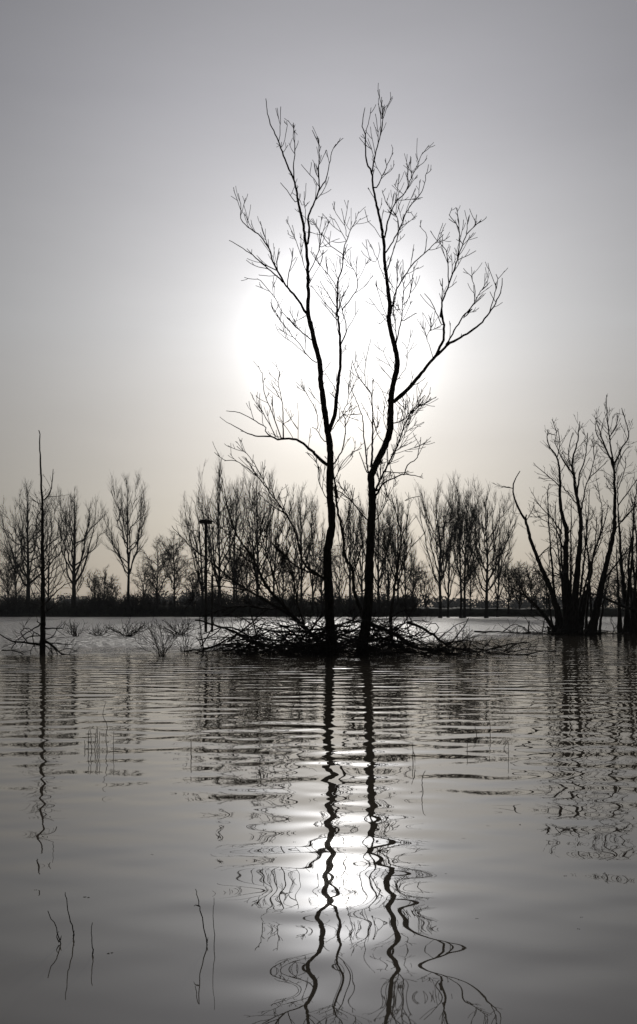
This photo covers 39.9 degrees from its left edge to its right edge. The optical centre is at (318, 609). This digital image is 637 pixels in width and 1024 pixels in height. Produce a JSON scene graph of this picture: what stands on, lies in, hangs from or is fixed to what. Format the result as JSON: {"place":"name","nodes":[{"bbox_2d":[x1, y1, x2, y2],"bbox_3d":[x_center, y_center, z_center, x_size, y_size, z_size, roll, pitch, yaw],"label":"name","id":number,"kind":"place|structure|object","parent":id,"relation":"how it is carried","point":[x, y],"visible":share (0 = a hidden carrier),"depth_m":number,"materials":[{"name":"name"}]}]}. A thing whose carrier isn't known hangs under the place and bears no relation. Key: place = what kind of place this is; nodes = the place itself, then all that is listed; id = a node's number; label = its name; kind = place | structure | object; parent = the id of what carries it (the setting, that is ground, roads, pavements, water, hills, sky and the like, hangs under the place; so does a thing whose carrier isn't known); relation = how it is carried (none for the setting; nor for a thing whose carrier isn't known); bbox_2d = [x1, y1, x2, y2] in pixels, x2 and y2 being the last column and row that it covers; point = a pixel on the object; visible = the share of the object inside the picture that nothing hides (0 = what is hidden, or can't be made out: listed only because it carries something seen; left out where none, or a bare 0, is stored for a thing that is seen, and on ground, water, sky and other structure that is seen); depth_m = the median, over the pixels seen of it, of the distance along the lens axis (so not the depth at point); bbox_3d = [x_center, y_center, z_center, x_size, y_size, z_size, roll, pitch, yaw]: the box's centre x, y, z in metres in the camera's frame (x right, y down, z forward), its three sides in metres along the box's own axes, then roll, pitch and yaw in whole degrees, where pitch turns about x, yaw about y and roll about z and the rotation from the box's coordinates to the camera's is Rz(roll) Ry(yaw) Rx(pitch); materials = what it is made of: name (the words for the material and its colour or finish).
{"place":"outdoors","nodes":[
{"label":"outdoors","id":0,"kind":"place"},
{"bbox_2d":[0,604,630,616],"bbox_3d":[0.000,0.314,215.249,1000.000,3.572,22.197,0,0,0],"label":"bank","id":1,"kind":"structure","parent":0,"point":[479,612],"depth_m":207.12,"materials":[{"name":"black plant"}]},
{"bbox_2d":[0,549,26,613],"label":"bare tree","id":2,"kind":"object","parent":1,"relation":"on","point":[8,581],"visible":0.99,"depth_m":205.82,"materials":[{"name":"black plant"}]},
{"bbox_2d":[0,522,38,599],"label":"bare tree","id":3,"kind":"object","parent":1,"relation":"on","point":[16,557],"visible":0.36,"depth_m":214.65,"materials":[{"name":"black plant"}]},
{"bbox_2d":[0,477,72,609],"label":"poplar tree","id":4,"kind":"object","parent":1,"relation":"on","point":[21,536],"visible":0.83,"depth_m":208.70,"materials":[{"name":"black plant"}]},
{"bbox_2d":[30,509,77,598],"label":"poplar tree","id":5,"kind":"object","parent":1,"relation":"on","point":[48,571],"visible":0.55,"depth_m":213.74,"materials":[{"name":"black plant"}]},
{"bbox_2d":[49,486,112,607],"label":"poplar tree","id":6,"kind":"object","parent":1,"relation":"on","point":[73,534],"visible":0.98,"depth_m":208.22,"materials":[{"name":"black plant"}]},
{"bbox_2d":[84,571,105,603],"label":"bush","id":7,"kind":"object","parent":1,"relation":"on","point":[96,581],"visible":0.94,"depth_m":210.94,"materials":[{"name":"black plant"}]},
{"bbox_2d":[91,565,120,599],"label":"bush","id":8,"kind":"object","parent":1,"relation":"on","point":[105,576],"visible":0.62,"depth_m":215.95,"materials":[{"name":"black plant"}]},
{"bbox_2d":[101,576,121,603],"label":"bush","id":9,"kind":"object","parent":1,"relation":"on","point":[115,591],"visible":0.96,"depth_m":211.56,"materials":[{"name":"black plant"}]},
{"bbox_2d":[98,468,150,611],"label":"poplar tree","id":10,"kind":"object","parent":1,"relation":"on","point":[127,521],"visible":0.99,"depth_m":207.60,"materials":[{"name":"black plant"}]},
{"bbox_2d":[130,559,158,601],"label":"bare tree","id":11,"kind":"object","parent":1,"relation":"on","point":[141,581],"visible":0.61,"depth_m":215.75,"materials":[{"name":"black plant"}]},
{"bbox_2d":[131,537,177,607],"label":"bare tree","id":12,"kind":"object","parent":1,"relation":"on","point":[157,582],"visible":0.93,"depth_m":208.60,"materials":[{"name":"black plant"}]},
{"bbox_2d":[153,529,197,605],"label":"bare tree","id":13,"kind":"object","parent":1,"relation":"on","point":[177,573],"visible":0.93,"depth_m":209.44,"materials":[{"name":"black plant"}]},
{"bbox_2d":[181,567,207,604],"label":"tree","id":14,"kind":"object","parent":1,"relation":"on","point":[191,593],"visible":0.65,"depth_m":210.58,"materials":[{"name":"black plant"}]},
{"bbox_2d":[174,491,220,613],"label":"poplar tree","id":15,"kind":"object","parent":1,"relation":"on","point":[190,542],"visible":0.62,"depth_m":206.88,"materials":[{"name":"black plant"}]},
{"bbox_2d":[193,455,251,616],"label":"poplar tree","id":16,"kind":"object","parent":1,"relation":"on","point":[217,533],"visible":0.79,"depth_m":195.48,"materials":[{"name":"black plant"}]},
{"bbox_2d":[221,543,251,602],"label":"bare tree","id":17,"kind":"object","parent":1,"relation":"on","point":[237,592],"visible":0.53,"depth_m":210.37,"materials":[{"name":"black plant"}]},
{"bbox_2d":[214,475,261,603],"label":"poplar tree","id":18,"kind":"object","parent":1,"relation":"on","point":[239,534],"visible":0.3,"depth_m":211.56,"materials":[{"name":"black plant"}]},
{"bbox_2d":[228,552,268,600],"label":"bare tree","id":19,"kind":"object","parent":1,"relation":"on","point":[246,593],"visible":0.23,"depth_m":215.62,"materials":[{"name":"black plant"}]},
{"bbox_2d":[228,463,283,615],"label":"poplar tree","id":20,"kind":"object","parent":1,"relation":"on","point":[247,511],"visible":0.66,"depth_m":197.60,"materials":[{"name":"black plant"}]},
{"bbox_2d":[259,488,295,612],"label":"poplar tree","id":21,"kind":"object","parent":1,"relation":"on","point":[274,562],"visible":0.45,"depth_m":205.94,"materials":[{"name":"black plant"}]},
{"bbox_2d":[260,544,299,600],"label":"bare tree","id":22,"kind":"object","parent":1,"relation":"on","point":[284,592],"visible":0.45,"depth_m":210.57,"materials":[{"name":"black plant"}]},
{"bbox_2d":[276,535,309,598],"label":"bare tree","id":23,"kind":"object","parent":1,"relation":"on","point":[295,569],"visible":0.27,"depth_m":214.72,"materials":[{"name":"black plant"}]},
{"bbox_2d":[281,482,322,614],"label":"poplar tree","id":24,"kind":"object","parent":1,"relation":"on","point":[298,520],"visible":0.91,"depth_m":199.65,"materials":[{"name":"black plant"}]},
{"bbox_2d":[0,581,623,615],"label":"undergrowth","id":25,"kind":"object","parent":1,"relation":"on","point":[20,603],"visible":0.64,"depth_m":209.11,"materials":[{"name":"black plant"}]},
{"bbox_2d":[299,513,326,605],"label":"poplar tree","id":26,"kind":"object","parent":1,"relation":"on","point":[314,568],"visible":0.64,"depth_m":208.85,"materials":[{"name":"black plant"}]},
{"bbox_2d":[298,538,340,605],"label":"bare tree","id":27,"kind":"object","parent":1,"relation":"on","point":[322,568],"visible":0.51,"depth_m":210.40,"materials":[{"name":"black plant"}]},
{"bbox_2d":[332,541,361,604],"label":"bare tree","id":28,"kind":"object","parent":1,"relation":"on","point":[338,589],"visible":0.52,"depth_m":213.82,"materials":[{"name":"black plant"}]},
{"bbox_2d":[335,484,366,613],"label":"poplar tree","id":29,"kind":"object","parent":1,"relation":"on","point":[350,552],"visible":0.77,"depth_m":203.83,"materials":[{"name":"black plant"}]},
{"bbox_2d":[349,504,380,604],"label":"poplar tree","id":30,"kind":"object","parent":1,"relation":"on","point":[361,577],"visible":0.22,"depth_m":211.82,"materials":[{"name":"black plant"}]},
{"bbox_2d":[364,521,408,601],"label":"bare tree","id":31,"kind":"object","parent":1,"relation":"on","point":[387,586],"visible":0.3,"depth_m":212.67,"materials":[{"name":"black plant"}]},
{"bbox_2d":[379,493,413,613],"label":"poplar tree","id":32,"kind":"object","parent":1,"relation":"on","point":[397,527],"visible":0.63,"depth_m":204.63,"materials":[{"name":"black plant"}]},
{"bbox_2d":[391,531,417,605],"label":"poplar tree","id":33,"kind":"object","parent":1,"relation":"on","point":[404,576],"visible":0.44,"depth_m":210.75,"materials":[{"name":"black plant"}]},
{"bbox_2d":[399,554,428,604],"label":"bare tree","id":34,"kind":"object","parent":1,"relation":"on","point":[414,573],"visible":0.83,"depth_m":209.01,"materials":[{"name":"black plant"}]},
{"bbox_2d":[417,566,437,607],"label":"bare tree","id":35,"kind":"object","parent":1,"relation":"on","point":[425,596],"visible":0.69,"depth_m":213.83,"materials":[{"name":"black plant"}]},
{"bbox_2d":[454,551,485,614],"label":"bare tree","id":36,"kind":"object","parent":1,"relation":"on","point":[471,590],"visible":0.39,"depth_m":204.82,"materials":[{"name":"black plant"}]},
{"bbox_2d":[485,553,528,614],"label":"bare tree","id":37,"kind":"object","parent":1,"relation":"on","point":[510,596],"visible":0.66,"depth_m":203.79,"materials":[{"name":"black plant"}]},
{"bbox_2d":[508,559,533,608],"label":"bare tree","id":38,"kind":"object","parent":1,"relation":"on","point":[519,600],"visible":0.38,"depth_m":211.43,"materials":[{"name":"black plant"}]},
{"bbox_2d":[517,567,545,613],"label":"bare tree","id":39,"kind":"object","parent":1,"relation":"on","point":[538,589],"visible":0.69,"depth_m":206.67,"materials":[{"name":"black plant"}]},
{"bbox_2d":[534,572,560,608],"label":"bare tree","id":40,"kind":"object","parent":1,"relation":"on","point":[544,599],"visible":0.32,"depth_m":212.97,"materials":[{"name":"black plant"}]},
{"bbox_2d":[587,565,619,607],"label":"bare tree","id":41,"kind":"object","parent":1,"relation":"on","point":[606,601],"visible":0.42,"depth_m":211.70,"materials":[{"name":"black plant"}]},
{"bbox_2d":[604,573,633,609],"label":"bare tree","id":42,"kind":"object","parent":1,"relation":"on","point":[620,587],"visible":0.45,"depth_m":208.83,"materials":[{"name":"black plant"}]},
{"bbox_2d":[0,617,636,1023],"bbox_3d":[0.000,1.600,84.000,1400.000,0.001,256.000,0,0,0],"label":"water","id":43,"kind":"structure","parent":0,"point":[298,829],"depth_m":6.39,"materials":[{"name":"grey liquid"}]},
{"bbox_2d":[1,649,25,654],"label":"driftwood","id":44,"kind":"object","parent":43,"relation":"on","point":[14,650],"visible":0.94,"depth_m":31.27,"materials":[{"name":"brown wood"}]},
{"bbox_2d":[0,614,38,653],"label":"dead branch","id":45,"kind":"object","parent":43,"relation":"in","point":[15,642],"visible":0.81,"depth_m":32.23,"materials":[{"name":"brown wood"}]},
{"bbox_2d":[13,430,75,653],"bbox_3d":[-9.798,-2.312,31.764,2.482,8.462,2.143,0,0,0],"label":"dead tree","id":46,"kind":"object","parent":43,"relation":"in","point":[42,635],"visible":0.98,"depth_m":31.74,"materials":[{"name":"brown wood"}]},
{"bbox_2d":[48,912,61,943],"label":"reed stalk","id":47,"kind":"object","parent":43,"relation":"in","point":[59,939],"visible":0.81,"depth_m":4.20,"materials":[{"name":"black plant"}]},
{"bbox_2d":[43,640,79,654],"bbox_3d":[-9.338,1.416,31.595,1.466,0.780,1.187,0,0,-31],"label":"dead branch","id":48,"kind":"object","parent":43,"relation":"in","point":[51,645],"visible":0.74,"depth_m":31.54,"materials":[{"name":"brown wood"}]},
{"bbox_2d":[65,892,74,937],"bbox_3d":[-1.204,1.531,4.225,0.030,0.378,0.110,0,0,0],"label":"reed stalk","id":49,"kind":"object","parent":43,"relation":"in","point":[69,916],"visible":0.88,"depth_m":4.23,"materials":[{"name":"black plant"}]},
{"bbox_2d":[62,620,87,636],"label":"bush","id":50,"kind":"object","parent":43,"relation":"in","point":[74,634],"visible":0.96,"depth_m":52.79,"materials":[{"name":"black plant"}]},
{"bbox_2d":[91,922,93,954],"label":"reed stalk","id":51,"kind":"object","parent":43,"relation":"in","point":[91,939],"visible":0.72,"depth_m":4.07,"materials":[{"name":"black plant"}]},
{"bbox_2d":[84,625,110,635],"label":"bush","id":52,"kind":"object","parent":43,"relation":"in","point":[97,632],"visible":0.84,"depth_m":54.31,"materials":[{"name":"black plant"}]},
{"bbox_2d":[99,615,153,636],"bbox_3d":[-11.638,1.044,52.892,3.170,1.462,2.200,0,0,0],"label":"bush","id":53,"kind":"object","parent":43,"relation":"in","point":[129,634],"visible":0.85,"depth_m":52.85,"materials":[{"name":"black plant"}]},
{"bbox_2d":[128,617,180,655],"bbox_3d":[-5.755,0.967,30.794,1.969,1.596,1.462,0,0,0],"label":"bush","id":54,"kind":"object","parent":43,"relation":"in","point":[161,645],"visible":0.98,"depth_m":30.63,"materials":[{"name":"black plant"}]},
{"bbox_2d":[154,617,203,634],"bbox_3d":[-8.826,1.054,55.938,3.860,1.409,2.762,0,0,0],"label":"bush","id":55,"kind":"object","parent":43,"relation":"in","point":[174,630],"visible":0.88,"depth_m":55.86,"materials":[{"name":"black plant"}]},
{"bbox_2d":[171,620,195,653],"bbox_3d":[-5.007,1.049,32.300,1.020,1.423,0.795,0,0,0],"label":"bush","id":56,"kind":"object","parent":43,"relation":"in","point":[180,646],"visible":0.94,"depth_m":32.27,"materials":[{"name":"black plant"}]},
{"bbox_2d":[194,889,207,944],"bbox_3d":[-0.562,1.536,4.198,0.063,0.369,0.200,0,0,-18],"label":"reed stalk","id":57,"kind":"object","parent":43,"relation":"in","point":[198,905],"visible":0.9,"depth_m":4.20,"materials":[{"name":"black plant"}]},
{"bbox_2d":[199,519,211,631],"bbox_3d":[-8.229,-2.217,64.000,1.000,8.835,1.000,0,0,0],"label":"nest pole","id":58,"kind":"object","parent":43,"relation":"in","point":[205,522],"visible":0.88,"depth_m":63.92,"materials":[{"name":"brown wood"}]},
{"bbox_2d":[211,575,213,631],"bbox_3d":[-7.824,-0.192,64.504,0.236,4.784,0.233,0,0,0],"label":"mooring post","id":59,"kind":"object","parent":43,"relation":"in","point":[212,602],"visible":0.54,"depth_m":64.43,"materials":[{"name":"brown wood"}]},
{"bbox_2d":[188,614,286,651],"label":"fallen branches","id":60,"kind":"object","parent":43,"relation":"in","point":[232,630],"visible":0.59,"depth_m":33.06,"materials":[{"name":"brown wood"}]},
{"bbox_2d":[213,101,373,654],"bbox_3d":[-0.909,-8.489,32.507,5.888,20.489,4.643,0,0,0],"label":"tall tree","id":61,"kind":"object","parent":43,"relation":"in","point":[327,573],"visible":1,"depth_m":31.79,"materials":[{"name":"black plant"}]},
{"bbox_2d":[178,575,415,656],"bbox_3d":[-1.305,0.988,33.171,10.055,4.576,6.438,0,0,12],"label":"brushwood","id":62,"kind":"object","parent":43,"relation":"in","point":[307,645],"visible":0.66,"depth_m":31.97,"materials":[{"name":"brown wood"}]},
{"bbox_2d":[172,465,322,640],"bbox_3d":[-2.662,-2.116,33.813,5.448,7.303,3.522,0,0,-21],"label":"fallen willow","id":63,"kind":"object","parent":62,"relation":"on","point":[280,601],"visible":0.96,"depth_m":33.66,"materials":[{"name":"black plant"}]},
{"bbox_2d":[223,617,271,653],"bbox_3d":[-2.680,0.916,32.297,2.024,1.454,1.151,0,0,0],"label":"fallen log","id":64,"kind":"object","parent":62,"relation":"on","point":[249,643],"visible":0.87,"depth_m":32.16,"materials":[{"name":"brown wood"}]},
{"bbox_2d":[265,609,324,652],"bbox_3d":[-0.743,0.977,32.758,2.171,2.127,1.788,0,0,43],"label":"fallen log","id":65,"kind":"object","parent":62,"relation":"on","point":[294,633],"visible":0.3,"depth_m":32.58,"materials":[{"name":"brown wood"}]},
{"bbox_2d":[281,591,338,650],"bbox_3d":[-0.439,0.493,32.880,2.209,2.517,1.504,0,0,31],"label":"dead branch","id":66,"kind":"object","parent":62,"relation":"on","point":[317,618],"visible":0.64,"depth_m":32.67,"materials":[{"name":"brown wood"}]},
{"bbox_2d":[323,598,386,648],"bbox_3d":[1.538,0.556,32.260,2.550,2.189,1.687,0,0,-30],"label":"fallen log","id":67,"kind":"object","parent":62,"relation":"on","point":[354,625],"visible":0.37,"depth_m":32.44,"materials":[{"name":"brown wood"}]},
{"bbox_2d":[324,375,376,614],"bbox_3d":[1.256,-3.765,33.780,1.660,11.120,1.948,0,0,-39],"label":"leaning tree","id":68,"kind":"object","parent":43,"relation":"in","point":[354,591],"visible":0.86,"depth_m":33.82,"materials":[{"name":"black plant"}]},
{"bbox_2d":[348,487,400,615],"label":"poplar tree","id":69,"kind":"object","parent":43,"relation":"in","point":[379,576],"visible":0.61,"depth_m":199.64,"materials":[{"name":"black plant"}]},
{"bbox_2d":[374,488,425,638],"bbox_3d":[4.435,-2.503,48.007,3.263,8.376,2.807,0,0,0],"label":"bare tree","id":70,"kind":"object","parent":43,"relation":"in","point":[396,573],"visible":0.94,"depth_m":47.68,"materials":[{"name":"black plant"}]},
{"bbox_2d":[333,83,507,653],"bbox_3d":[3.313,-8.469,31.187,5.827,20.591,5.626,0,0,0],"label":"tall tree","id":71,"kind":"object","parent":43,"relation":"in","point":[369,555],"visible":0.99,"depth_m":31.52,"materials":[{"name":"black plant"}]},
{"bbox_2d":[295,581,567,655],"bbox_3d":[4.002,1.208,32.708,10.138,4.503,7.203,0,0,0],"label":"brushwood","id":72,"kind":"object","parent":43,"relation":"in","point":[399,647],"visible":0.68,"depth_m":31.61,"materials":[{"name":"brown wood"}]},
{"bbox_2d":[370,599,501,653],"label":"fallen branches","id":73,"kind":"object","parent":43,"relation":"in","point":[430,633],"visible":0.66,"depth_m":31.94,"materials":[{"name":"brown wood"}]},
{"bbox_2d":[413,477,465,617],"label":"poplar tree","id":74,"kind":"object","parent":43,"relation":"in","point":[444,522],"visible":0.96,"depth_m":175.77,"materials":[{"name":"black plant"}]},
{"bbox_2d":[440,525,469,617],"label":"poplar tree","id":75,"kind":"object","parent":43,"relation":"in","point":[448,581],"visible":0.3,"depth_m":181.81,"materials":[{"name":"black plant"}]},
{"bbox_2d":[431,473,486,617],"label":"poplar tree","id":76,"kind":"object","parent":43,"relation":"in","point":[465,571],"visible":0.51,"depth_m":177.70,"materials":[{"name":"black plant"}]},
{"bbox_2d":[441,470,490,617],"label":"poplar tree","id":77,"kind":"object","parent":43,"relation":"in","point":[459,518],"visible":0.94,"depth_m":173.86,"materials":[{"name":"black plant"}]},
{"bbox_2d":[457,478,519,617],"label":"poplar tree","id":78,"kind":"object","parent":43,"relation":"in","point":[473,514],"visible":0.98,"depth_m":171.62,"materials":[{"name":"black plant"}]},
{"bbox_2d":[479,515,517,616],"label":"poplar tree","id":79,"kind":"object","parent":43,"relation":"in","point":[497,596],"visible":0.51,"depth_m":197.94,"materials":[{"name":"black plant"}]},
{"bbox_2d":[474,617,537,632],"bbox_3d":[13.047,1.085,59.745,4.968,1.412,0.990,0,0,0],"label":"driftwood","id":80,"kind":"object","parent":43,"relation":"on","point":[506,629],"visible":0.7,"depth_m":59.58,"materials":[{"name":"brown wood"}]},
{"bbox_2d":[489,633,532,648],"bbox_3d":[7.833,1.422,36.036,1.909,1.176,0.938,0,0,-19],"label":"driftwood","id":81,"kind":"object","parent":43,"relation":"on","point":[506,645],"visible":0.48,"depth_m":35.98,"materials":[{"name":"brown wood"}]},
{"bbox_2d":[482,602,635,635],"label":"brushwood","id":82,"kind":"object","parent":43,"relation":"in","point":[554,632],"visible":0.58,"depth_m":56.15,"materials":[{"name":"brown wood"}]},
{"bbox_2d":[494,394,636,634],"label":"willow clump","id":83,"kind":"object","parent":43,"relation":"in","point":[575,600],"visible":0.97,"depth_m":57.53,"materials":[{"name":"black plant"}]},
{"bbox_2d":[580,575,636,614],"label":"leaning log","id":84,"kind":"object","parent":83,"relation":"on","point":[619,604],"visible":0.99,"depth_m":56.57,"materials":[{"name":"black wood"}]},
{"bbox_2d":[604,446,636,634],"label":"willow tree","id":85,"kind":"object","parent":43,"relation":"in","point":[630,592],"visible":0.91,"depth_m":57.98,"materials":[{"name":"black plant"}]},
{"bbox_2d":[0,0,636,608],"label":"sky","id":86,"kind":"structure","parent":0,"point":[130,325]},
{"bbox_3d":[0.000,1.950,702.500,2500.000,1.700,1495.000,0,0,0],"label":"ground","id":87,"kind":"structure","parent":0,"visible":0},
{"bbox_2d":[0,588,629,608],"bbox_3d":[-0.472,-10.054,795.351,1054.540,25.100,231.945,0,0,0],"label":"woods","id":88,"kind":"object","parent":87,"relation":"on","point":[526,603],"visible":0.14,"depth_m":737.52,"materials":[{"name":"black plant"}]}
]}

